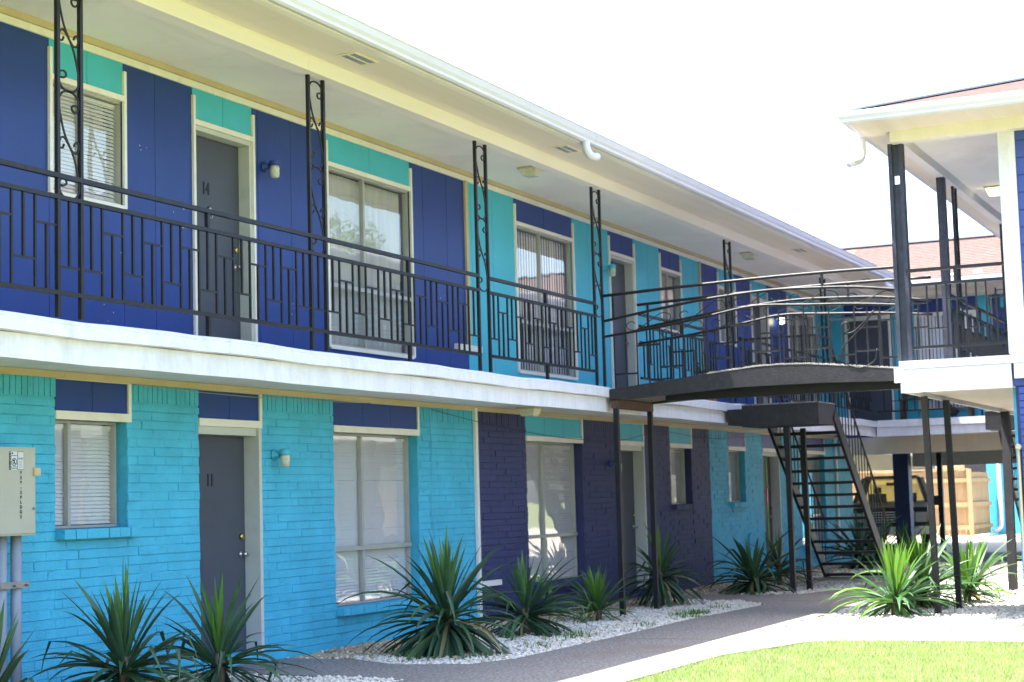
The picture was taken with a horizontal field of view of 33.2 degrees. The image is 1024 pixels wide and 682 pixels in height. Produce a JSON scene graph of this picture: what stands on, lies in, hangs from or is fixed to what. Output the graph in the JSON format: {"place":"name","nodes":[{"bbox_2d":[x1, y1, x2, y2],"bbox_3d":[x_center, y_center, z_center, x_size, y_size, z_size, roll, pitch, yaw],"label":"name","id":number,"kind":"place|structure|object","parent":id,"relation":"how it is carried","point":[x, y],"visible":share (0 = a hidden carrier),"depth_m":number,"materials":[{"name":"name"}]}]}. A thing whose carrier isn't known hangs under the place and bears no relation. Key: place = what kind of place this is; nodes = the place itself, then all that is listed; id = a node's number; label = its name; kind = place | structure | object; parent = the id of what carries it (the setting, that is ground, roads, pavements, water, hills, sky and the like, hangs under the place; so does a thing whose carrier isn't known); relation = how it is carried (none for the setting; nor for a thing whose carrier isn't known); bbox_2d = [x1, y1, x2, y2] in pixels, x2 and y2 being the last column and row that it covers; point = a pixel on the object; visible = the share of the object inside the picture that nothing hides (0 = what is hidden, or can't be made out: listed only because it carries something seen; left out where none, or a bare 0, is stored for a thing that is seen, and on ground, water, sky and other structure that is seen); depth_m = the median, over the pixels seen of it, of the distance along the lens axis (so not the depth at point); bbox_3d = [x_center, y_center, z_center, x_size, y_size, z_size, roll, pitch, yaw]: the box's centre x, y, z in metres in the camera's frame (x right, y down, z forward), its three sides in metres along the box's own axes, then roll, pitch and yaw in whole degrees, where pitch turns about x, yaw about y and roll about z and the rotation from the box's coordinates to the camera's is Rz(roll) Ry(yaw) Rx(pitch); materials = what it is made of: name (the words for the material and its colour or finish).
{"place":"outdoors","nodes":[
{"label":"outdoors","id":0,"kind":"place"},
{"bbox_2d":[226,561,1023,681],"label":"walkway","id":1,"kind":"structure","parent":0,"point":[620,659],"depth_m":16.93,"materials":[{"name":"concrete"}]},
{"bbox_2d":[236,660,302,669],"bbox_3d":[-2.284,3.038,16.100,0.560,0.016,0.840,-4,-6,25],"label":"door mat","id":2,"kind":"object","parent":1,"relation":"on","point":[258,667],"depth_m":16.00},
{"bbox_2d":[318,0,1023,247],"label":"sky","id":3,"kind":"structure","parent":0,"point":[742,99],"materials":[{"name":"white"}]},
{"bbox_2d":[617,637,1023,681],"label":"grass","id":4,"kind":"structure","parent":0,"point":[988,664],"depth_m":14.72,"materials":[{"name":"green plant"}]},
{"bbox_2d":[858,464,986,524],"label":"neighbour building","id":5,"kind":"structure","parent":0,"point":[978,468],"depth_m":64.72,"materials":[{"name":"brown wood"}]},
{"bbox_2d":[885,532,1021,552],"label":"pavement","id":6,"kind":"structure","parent":0,"point":[995,542],"depth_m":48.12,"materials":[{"name":"concrete"}]},
{"bbox_2d":[852,468,992,536],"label":"wooden fence","id":7,"kind":"object","parent":6,"relation":"on","point":[972,489],"visible":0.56,"depth_m":53.55,"materials":[{"name":"brown wood"}]},
{"bbox_2d":[845,543,1021,561],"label":"carport floor","id":8,"kind":"structure","parent":6,"relation":"on","point":[985,558],"depth_m":37.58,"materials":[{"name":"concrete"}]},
{"bbox_2d":[853,475,937,547],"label":"pickup truck","id":9,"kind":"object","parent":8,"relation":"on","point":[920,508],"visible":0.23,"depth_m":42.18,"materials":[{"name":"paint"}]},
{"bbox_2d":[936,452,946,555],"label":"steel post","id":10,"kind":"object","parent":6,"relation":"on","point":[940,494],"visible":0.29,"depth_m":38.44,"materials":[{"name":"black metal"}]},
{"bbox_2d":[986,463,1020,533],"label":"garden building","id":11,"kind":"structure","parent":0,"point":[996,497],"depth_m":55.17,"materials":[{"name":"teal brick"}]},
{"bbox_3d":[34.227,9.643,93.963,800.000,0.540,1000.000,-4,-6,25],"label":"ground","id":12,"kind":"structure","parent":0,"visible":0},
{"bbox_2d":[0,0,936,681],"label":"apartment building","id":13,"kind":"structure","parent":12,"relation":"on","point":[200,104],"depth_m":17.72,"materials":[{"name":"blue brick"}]},
{"bbox_2d":[0,447,40,681],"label":"utility cabinet","id":14,"kind":"object","parent":13,"relation":"attached to","point":[19,471],"visible":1,"depth_m":13.24,"materials":[{"name":"metal"}]},
{"bbox_2d":[0,158,59,294],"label":"balcony railing","id":15,"kind":"object","parent":13,"relation":"on","point":[23,190],"visible":1,"depth_m":12.28,"materials":[{"name":"black metal"}]},
{"bbox_2d":[54,0,83,319],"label":"scrollwork post","id":16,"kind":"object","parent":13,"relation":"on","point":[79,153],"visible":1,"depth_m":12.78,"materials":[{"name":"black metal"}]},
{"bbox_2d":[60,173,82,297],"bbox_3d":[-3.280,-0.779,12.716,0.042,0.904,0.260,-4,-6,25],"label":"balcony railing","id":17,"kind":"object","parent":16,"relation":"attached to","point":[68,199],"visible":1,"depth_m":12.71,"materials":[{"name":"black metal"}]},
{"bbox_2d":[53,81,120,204],"bbox_3d":[-3.784,-1.694,14.899,0.200,0.943,0.970,-4,-6,25],"label":"window","id":18,"kind":"structure","parent":13,"relation":"in","point":[94,105],"depth_m":15.08,"materials":[{"name":"white glass"}]},
{"bbox_2d":[54,420,140,539],"bbox_3d":[-3.617,1.173,14.535,0.409,0.987,1.010,-4,-6,25],"label":"window","id":19,"kind":"structure","parent":13,"relation":"in","point":[78,483],"depth_m":14.62,"materials":[{"name":"glass"}]},
{"bbox_2d":[83,178,313,335],"bbox_3d":[-2.532,-0.571,14.281,0.042,1.068,3.230,-4,-6,25],"label":"balcony railing","id":20,"kind":"object","parent":13,"relation":"on","point":[206,228],"visible":1,"depth_m":14.14,"materials":[{"name":"black metal"}]},
{"bbox_2d":[196,135,240,339],"bbox_3d":[-2.895,-0.905,16.666,0.117,2.135,0.910,-4,-6,25],"label":"door","id":21,"kind":"structure","parent":13,"relation":"in","point":[217,174],"depth_m":16.78,"materials":[{"name":"paint"}]},
{"bbox_2d":[198,435,247,654],"bbox_3d":[-2.783,1.929,16.272,0.117,2.055,0.923,-4,-6,25],"label":"door","id":22,"kind":"structure","parent":13,"relation":"in","point":[221,458],"depth_m":16.38,"materials":[{"name":"paint"}]},
{"bbox_2d":[135,384,370,403],"bbox_3d":[-2.408,0.544,16.802,0.013,0.039,4.100,-4,-6,25],"label":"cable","id":23,"kind":"object","parent":13,"relation":"attached to","point":[246,396],"visible":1,"depth_m":16.45,"materials":[{"name":"black rubber"}]},
{"bbox_2d":[261,160,279,177],"bbox_3d":[-2.425,-1.730,17.303,0.184,0.180,0.110,-4,-6,25],"label":"wall lamp","id":24,"kind":"object","parent":13,"relation":"attached to","point":[273,166],"visible":1,"depth_m":17.26,"materials":[{"name":"white glass"}]},
{"bbox_2d":[271,449,290,466],"bbox_3d":[-2.270,1.153,16.921,0.184,0.180,0.110,-4,-6,25],"label":"wall lamp","id":25,"kind":"object","parent":13,"relation":"attached to","point":[283,455],"visible":1,"depth_m":16.87,"materials":[{"name":"white glass"}]},
{"bbox_2d":[305,74,329,350],"bbox_3d":[-1.806,-1.188,15.923,0.032,2.560,0.292,-4,-6,25],"label":"scrollwork post","id":26,"kind":"object","parent":13,"relation":"on","point":[322,140],"visible":1,"depth_m":15.92,"materials":[{"name":"black metal"}]},
{"bbox_2d":[312,234,328,333],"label":"balcony railing","id":27,"kind":"object","parent":26,"relation":"attached to","point":[318,255],"visible":1,"depth_m":15.86,"materials":[{"name":"black metal"}]},
{"bbox_2d":[337,52,378,65],"bbox_3d":[-1.425,-2.607,15.867,0.200,0.010,0.420,-4,-6,25],"label":"eave vent","id":28,"kind":"object","parent":13,"relation":"attached to","point":[354,58],"visible":1,"depth_m":15.86,"materials":[{"name":"metal"}]},
{"bbox_2d":[328,167,410,354],"bbox_3d":[-1.651,-0.852,19.229,0.159,1.933,1.860,-4,-6,25],"label":"window","id":29,"kind":"structure","parent":13,"relation":"in","point":[362,214],"depth_m":19.37,"materials":[{"name":"glass"}]},
{"bbox_2d":[333,433,430,615],"bbox_3d":[-1.539,1.984,18.844,0.409,1.917,1.910,-4,-6,25],"label":"window","id":30,"kind":"structure","parent":13,"relation":"in","point":[368,498],"depth_m":18.93,"materials":[{"name":"glass"}]},
{"bbox_2d":[327,237,480,361],"bbox_3d":[-1.046,-0.321,17.413,0.042,1.068,3.200,-4,-6,25],"label":"balcony railing","id":31,"kind":"object","parent":13,"relation":"on","point":[408,274],"visible":1,"depth_m":17.29,"materials":[{"name":"black metal"}]},
{"bbox_2d":[472,140,492,371],"bbox_3d":[-0.327,-0.939,19.041,0.032,2.560,0.292,-4,-6,25],"label":"scrollwork post","id":32,"kind":"object","parent":13,"relation":"on","point":[486,216],"visible":1,"depth_m":19.04,"materials":[{"name":"black metal"}]},
{"bbox_2d":[516,406,542,416],"bbox_3d":[0.221,0.885,21.465,0.260,0.110,0.260,-4,-6,25],"label":"ceiling lamp","id":33,"kind":"object","parent":13,"relation":"attached to","point":[529,411],"visible":1,"depth_m":21.38,"materials":[{"name":"beige glass"}]},
{"bbox_2d":[517,165,542,177],"bbox_3d":[0.239,-2.093,21.250,0.260,0.110,0.260,-4,-6,25],"label":"ceiling lamp","id":34,"kind":"object","parent":13,"relation":"attached to","point":[530,171],"visible":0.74,"depth_m":21.18,"materials":[{"name":"white glass"}]},
{"bbox_2d":[489,276,597,378],"bbox_3d":[0.410,-0.075,20.481,0.042,1.068,3.090,-4,-6,25],"label":"balcony railing","id":35,"kind":"object","parent":13,"relation":"on","point":[529,302],"visible":1,"depth_m":20.39,"materials":[{"name":"black metal"}]},
{"bbox_2d":[516,226,574,376],"bbox_3d":[0.367,-0.506,23.549,0.218,1.933,1.920,-4,-6,25],"label":"window","id":36,"kind":"structure","parent":13,"relation":"in","point":[537,257],"depth_m":23.72,"materials":[{"name":"glass"}]},
{"bbox_2d":[526,442,593,590],"bbox_3d":[0.521,2.341,23.181,0.410,1.937,1.920,-4,-6,25],"label":"window","id":37,"kind":"structure","parent":13,"relation":"in","point":[550,482],"depth_m":23.37,"materials":[{"name":"glass"}]},
{"bbox_2d":[551,145,580,153],"bbox_3d":[0.640,-2.259,20.219,0.200,0.010,0.420,-4,-6,25],"label":"eave vent","id":38,"kind":"object","parent":13,"relation":"attached to","point":[565,149],"visible":1,"depth_m":20.22,"materials":[{"name":"metal"}]},
{"bbox_2d":[582,141,600,160],"bbox_3d":[0.908,-2.195,19.821,0.102,0.213,0.278,-6,-7,38],"label":"downspout elbow","id":39,"kind":"object","parent":13,"relation":"attached to","point":[589,153],"visible":1,"depth_m":19.75,"materials":[{"name":"white metal"}]},
{"bbox_2d":[431,409,756,440],"bbox_3d":[1.828,1.391,25.711,0.007,0.266,12.900,-4,-6,25],"label":"cable","id":40,"kind":"object","parent":13,"relation":"attached to","point":[592,440],"visible":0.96,"depth_m":24.28,"materials":[{"name":"black rubber"}]},
{"bbox_2d":[589,187,606,386],"bbox_3d":[1.106,-0.697,22.059,0.032,2.560,0.292,-4,-6,25],"label":"scrollwork post","id":41,"kind":"object","parent":13,"relation":"on","point":[593,252],"visible":1,"depth_m":22.05,"materials":[{"name":"black metal"}]},
{"bbox_2d":[611,261,629,387],"bbox_3d":[1.584,-0.150,26.105,0.117,2.135,0.940,-4,-6,25],"label":"door","id":42,"kind":"structure","parent":13,"relation":"in","point":[618,281],"depth_m":26.31,"materials":[{"name":"paint"}]},
{"bbox_2d":[621,451,637,588],"bbox_3d":[1.686,2.682,25.688,0.117,2.055,0.923,-4,-6,25],"label":"door","id":43,"kind":"structure","parent":13,"relation":"in","point":[629,526],"depth_m":25.89,"materials":[{"name":"wood"}]},
{"bbox_2d":[661,271,679,330],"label":"window","id":44,"kind":"structure","parent":13,"relation":"in","point":[666,281],"depth_m":28.40,"materials":[{"name":"glass"}]},
{"bbox_2d":[638,314,718,381],"bbox_3d":[2.462,0.271,24.806,0.042,1.068,3.350,-4,-6,25],"label":"balcony railing","id":45,"kind":"object","parent":13,"relation":"on","point":[666,332],"visible":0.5,"depth_m":24.56,"materials":[{"name":"black metal"}]},
{"bbox_2d":[670,448,698,509],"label":"window","id":46,"kind":"structure","parent":13,"relation":"in","point":[678,489],"depth_m":27.97,"materials":[{"name":"glass"}]},
{"bbox_2d":[719,289,734,341],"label":"window","id":47,"kind":"structure","parent":13,"relation":"in","point":[722,316],"depth_m":30.69,"materials":[{"name":"glass"}]},
{"bbox_2d":[723,239,736,402],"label":"scrollwork post","id":48,"kind":"object","parent":13,"relation":"on","point":[731,297],"visible":0.78,"depth_m":26.97,"materials":[{"name":"black metal"}]},
{"bbox_2d":[728,451,752,506],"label":"window","id":49,"kind":"structure","parent":13,"relation":"in","point":[733,461],"depth_m":30.63,"materials":[{"name":"glass"}]},
{"bbox_2d":[752,307,763,403],"bbox_3d":[4.577,0.359,32.463,0.073,2.135,0.950,-4,-6,25],"label":"door","id":50,"kind":"structure","parent":13,"relation":"in","point":[757,309],"depth_m":32.74,"materials":[{"name":"paint"}]},
{"bbox_2d":[601,266,932,411],"bbox_3d":[3.236,0.017,21.819,3.965,1.545,1.308,-4,-6,25],"label":"footbridge","id":51,"kind":"object","parent":13,"relation":"attached to","point":[755,379],"visible":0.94,"depth_m":21.46,"materials":[{"name":"black paint"}]},
{"bbox_2d":[762,457,774,562],"bbox_3d":[4.743,3.197,32.131,0.117,2.055,0.923,-4,-6,25],"label":"door","id":52,"kind":"structure","parent":13,"relation":"in","point":[768,458],"depth_m":32.38,"materials":[{"name":"wood"}]},
{"bbox_2d":[739,337,824,401],"bbox_3d":[4.729,0.652,29.582,0.042,1.068,5.050,-4,-6,25],"label":"balcony railing","id":53,"kind":"object","parent":13,"relation":"on","point":[787,399],"visible":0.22,"depth_m":29.36,"materials":[{"name":"black metal"}]},
{"bbox_2d":[789,311,814,401],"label":"window","id":54,"kind":"structure","parent":13,"relation":"in","point":[799,323],"depth_m":35.42,"materials":[{"name":"glass"}]},
{"bbox_2d":[799,454,832,550],"bbox_3d":[6.028,3.259,34.788,0.410,1.917,1.920,-4,-6,25],"label":"window","id":55,"kind":"structure","parent":13,"relation":"in","point":[812,464],"depth_m":35.39,"materials":[{"name":"glass"}]},
{"bbox_2d":[819,278,830,402],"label":"scrollwork post","id":56,"kind":"object","parent":13,"relation":"on","point":[823,341],"visible":0.67,"depth_m":32.08,"materials":[{"name":"black metal"}]},
{"bbox_2d":[829,358,872,417],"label":"balcony railing","id":57,"kind":"object","parent":13,"relation":"on","point":[860,392],"visible":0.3,"depth_m":33.88,"materials":[{"name":"black metal"}]},
{"bbox_2d":[829,234,1015,466],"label":"wing","id":58,"kind":"structure","parent":13,"relation":"attached to","point":[974,441],"depth_m":36.29,"materials":[{"name":"white paint"}]},
{"bbox_2d":[847,320,891,420],"bbox_3d":[7.652,0.666,36.700,0.880,2.200,0.019,-4,-6,25],"label":"screen door","id":59,"kind":"structure","parent":58,"relation":"in","point":[877,403],"depth_m":36.68,"materials":[{"name":"metal"}]},
{"bbox_2d":[877,389,973,415],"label":"balcony railing","id":60,"kind":"object","parent":58,"relation":"on","point":[915,409],"visible":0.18,"depth_m":34.98,"materials":[{"name":"black metal"}]},
{"bbox_2d":[914,309,977,408],"bbox_3d":[9.134,0.408,36.000,1.285,2.060,0.049,-4,-6,25],"label":"window","id":61,"kind":"structure","parent":58,"relation":"in","point":[934,316],"depth_m":36.16,"materials":[{"name":"grey glass"}]},
{"bbox_2d":[454,565,1023,661],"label":"gravel bed","id":62,"kind":"object","parent":12,"relation":"on","point":[1020,629],"depth_m":18.39,"materials":[{"name":"white gravel"}]},
{"bbox_2d":[0,598,36,681],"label":"yucca plant","id":63,"kind":"object","parent":62,"relation":"on","point":[10,669],"visible":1,"depth_m":11.08,"materials":[{"name":"green plant"}]},
{"bbox_2d":[27,559,209,681],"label":"yucca plant","id":64,"kind":"object","parent":62,"relation":"on","point":[118,639],"visible":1,"depth_m":12.68,"materials":[{"name":"green plant"}]},
{"bbox_2d":[140,572,323,681],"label":"yucca plant","id":65,"kind":"object","parent":62,"relation":"on","point":[222,640],"visible":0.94,"depth_m":14.38,"materials":[{"name":"green plant"}]},
{"bbox_2d":[334,526,530,660],"bbox_3d":[-0.619,2.739,16.919,1.770,1.858,1.980,3,-7,-43],"label":"yucca plant","id":66,"kind":"object","parent":62,"relation":"on","point":[440,634],"visible":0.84,"depth_m":16.86,"materials":[{"name":"green plant"}]},
{"bbox_2d":[149,598,764,681],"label":"white gravel","id":67,"kind":"structure","parent":62,"relation":"on","point":[516,650],"depth_m":18.54,"materials":[{"name":"white gravel"}]},
{"bbox_2d":[388,603,839,661],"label":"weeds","id":68,"kind":"object","parent":67,"relation":"on","point":[689,612],"visible":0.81,"depth_m":18.81,"materials":[{"name":"green plant"}]},
{"bbox_2d":[457,553,594,640],"bbox_3d":[0.127,3.099,19.151,1.850,1.536,1.759,-4,-6,25],"label":"yucca plant","id":69,"kind":"object","parent":62,"relation":"on","point":[536,624],"visible":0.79,"depth_m":19.04,"materials":[{"name":"green plant"}]},
{"bbox_2d":[552,564,638,623],"bbox_3d":[1.041,3.191,20.969,1.120,0.949,1.201,0,-6,-15],"label":"yucca plant","id":70,"kind":"object","parent":62,"relation":"on","point":[597,598],"visible":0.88,"depth_m":20.93,"materials":[{"name":"green plant"}]},
{"bbox_2d":[613,408,625,615],"bbox_3d":[1.372,2.205,21.878,0.062,2.695,0.062,-4,-6,25],"label":"steel post","id":71,"kind":"object","parent":62,"relation":"on","point":[619,505],"visible":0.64,"depth_m":21.86,"materials":[{"name":"black metal"}]},
{"bbox_2d":[647,412,659,608],"bbox_3d":[1.894,2.293,22.978,0.062,2.695,0.062,-4,-6,25],"label":"steel post","id":72,"kind":"object","parent":62,"relation":"on","point":[656,599],"visible":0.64,"depth_m":22.95,"materials":[{"name":"black metal"}]},
{"bbox_2d":[617,520,708,607],"bbox_3d":[1.992,3.231,23.579,1.477,1.548,1.415,-4,-6,25],"label":"yucca plant","id":73,"kind":"object","parent":62,"relation":"on","point":[665,584],"visible":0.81,"depth_m":23.51,"materials":[{"name":"green plant"}]},
{"bbox_2d":[695,526,828,595],"bbox_3d":[3.710,3.651,26.025,2.084,1.693,2.301,-4,-6,25],"label":"yucca plant","id":74,"kind":"object","parent":62,"relation":"on","point":[754,582],"visible":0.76,"depth_m":25.93,"materials":[{"name":"green plant"}]},
{"bbox_2d":[740,530,819,584],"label":"yucca plant","id":75,"kind":"object","parent":62,"relation":"on","point":[778,566],"visible":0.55,"depth_m":28.14,"materials":[{"name":"green plant"}]},
{"bbox_2d":[784,426,796,593],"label":"steel post","id":76,"kind":"object","parent":62,"relation":"on","point":[790,512],"visible":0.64,"depth_m":25.73,"materials":[{"name":"black metal"}]},
{"bbox_2d":[800,428,812,589],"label":"steel post","id":77,"kind":"object","parent":62,"relation":"on","point":[806,509],"visible":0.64,"depth_m":26.53,"materials":[{"name":"black metal"}]},
{"bbox_2d":[727,334,887,576],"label":"steel staircase","id":78,"kind":"structure","parent":62,"relation":"on","point":[772,417],"depth_m":27.23,"materials":[{"name":"black metal"}]},
{"bbox_2d":[690,561,949,594],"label":"white gravel","id":79,"kind":"structure","parent":62,"relation":"on","point":[819,586],"depth_m":27.57,"materials":[{"name":"white gravel"}]},
{"bbox_2d":[812,508,899,570],"bbox_3d":[6.592,4.107,33.003,2.063,1.870,2.110,-4,-6,25],"label":"yucca plant","id":80,"kind":"object","parent":62,"relation":"on","point":[860,546],"visible":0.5,"depth_m":33.07,"materials":[{"name":"green plant"}]},
{"bbox_2d":[813,573,904,581],"bbox_3d":[5.974,4.057,29.357,1.400,0.060,1.800,-4,-6,25],"label":"step pad","id":81,"kind":"object","parent":62,"relation":"on","point":[843,578],"visible":0.36,"depth_m":28.80,"materials":[{"name":"concrete"}]},
{"bbox_2d":[842,515,912,561],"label":"yucca plant","id":82,"kind":"object","parent":62,"relation":"on","point":[870,535],"visible":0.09,"depth_m":35.91,"materials":[{"name":"green plant"}]},
{"bbox_2d":[818,533,957,619],"bbox_3d":[4.501,3.034,20.204,1.686,1.582,1.544,-1,-5,-4],"label":"yucca plant","id":83,"kind":"object","parent":62,"relation":"on","point":[896,594],"visible":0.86,"depth_m":20.19,"materials":[{"name":"green plant"}]},
{"bbox_2d":[873,520,927,561],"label":"yucca plant","id":84,"kind":"object","parent":62,"relation":"on","point":[903,530],"visible":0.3,"depth_m":34.71,"materials":[{"name":"green plant"}]},
{"bbox_2d":[779,581,1023,631],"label":"white gravel","id":85,"kind":"structure","parent":62,"relation":"on","point":[983,614],"depth_m":19.75,"materials":[{"name":"white gravel"}]},
{"bbox_2d":[851,524,1003,608],"bbox_3d":[5.121,3.223,21.802,2.046,1.851,1.894,1,-6,-24],"label":"yucca plant","id":86,"kind":"object","parent":62,"relation":"on","point":[918,550],"visible":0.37,"depth_m":21.75,"materials":[{"name":"green plant"}]},
{"bbox_2d":[836,77,1023,585],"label":"apartment wing","id":87,"kind":"structure","parent":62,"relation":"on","point":[967,143],"depth_m":19.29,"materials":[{"name":"white paint"}]},
{"bbox_2d":[846,136,865,166],"bbox_3d":[3.994,-2.193,19.885,0.104,0.409,0.374,-6,-7,40],"label":"downspout elbow","id":88,"kind":"object","parent":87,"relation":"attached to","point":[859,159],"visible":1,"depth_m":19.91,"materials":[{"name":"white metal"}]},
{"bbox_2d":[887,144,914,361],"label":"steel column","id":89,"kind":"structure","parent":87,"relation":"attached to","point":[901,261],"depth_m":19.73,"materials":[{"name":"metal"}]},
{"bbox_2d":[936,177,954,358],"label":"steel column","id":90,"kind":"structure","parent":87,"relation":"on","point":[943,227],"depth_m":21.97,"materials":[{"name":"metal"}]},
{"bbox_2d":[906,261,1007,357],"bbox_3d":[5.036,-0.330,19.410,1.100,1.058,0.042,-4,-6,25],"label":"balcony railing","id":91,"kind":"object","parent":87,"relation":"on","point":[955,281],"visible":1,"depth_m":19.40,"materials":[{"name":"black metal"}]},
{"bbox_2d":[951,186,964,357],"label":"scrollwork post","id":92,"kind":"object","parent":87,"relation":"on","point":[956,238],"visible":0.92,"depth_m":22.73,"materials":[{"name":"black metal"}]},
{"bbox_2d":[952,294,1007,357],"bbox_3d":[6.556,0.062,23.962,0.042,1.038,4.400,-4,-6,25],"label":"balcony railing","id":93,"kind":"object","parent":87,"relation":"on","point":[975,336],"visible":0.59,"depth_m":23.83,"materials":[{"name":"black metal"}]},
{"bbox_2d":[999,224,1009,354],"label":"scrollwork post","id":94,"kind":"object","parent":87,"relation":"on","point":[1003,275],"visible":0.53,"depth_m":26.03,"materials":[{"name":"black metal"}]},
{"bbox_2d":[921,396,941,613],"bbox_3d":[4.999,1.993,20.452,0.078,2.662,0.500,-3,-6,18],"label":"steel post","id":95,"kind":"object","parent":62,"relation":"on","point":[930,488],"visible":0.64,"depth_m":20.42,"materials":[{"name":"metal"}]},
{"bbox_2d":[943,400,962,608],"bbox_3d":[5.489,2.064,21.356,0.075,2.658,0.355,-4,-6,21],"label":"steel post","id":96,"kind":"object","parent":62,"relation":"on","point":[952,498],"visible":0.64,"depth_m":21.33,"materials":[{"name":"black metal"}]},
{"bbox_2d":[937,531,1022,597],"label":"yucca plant","id":97,"kind":"object","parent":62,"relation":"on","point":[982,555],"visible":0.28,"depth_m":23.92,"materials":[{"name":"green plant"}]},
{"bbox_2d":[939,536,1023,603],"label":"yucca plant","id":98,"kind":"object","parent":62,"relation":"on","point":[968,564],"visible":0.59,"depth_m":22.42,"materials":[{"name":"green plant"}]},
{"bbox_2d":[984,410,1019,522],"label":"steel staircase","id":99,"kind":"structure","parent":62,"relation":"on","point":[992,420],"depth_m":30.32,"materials":[{"name":"metal"}]},
{"bbox_2d":[982,568,1022,581],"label":"white gravel","id":100,"kind":"structure","parent":62,"relation":"on","point":[1002,577],"depth_m":28.07,"materials":[{"name":"white gravel"}]},
{"bbox_2d":[1000,411,1017,590],"bbox_3d":[7.233,2.350,24.950,0.131,2.665,0.442,-3,-6,20],"label":"steel post","id":101,"kind":"object","parent":62,"relation":"on","point":[1008,485],"visible":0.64,"depth_m":24.91,"materials":[{"name":"metal"}]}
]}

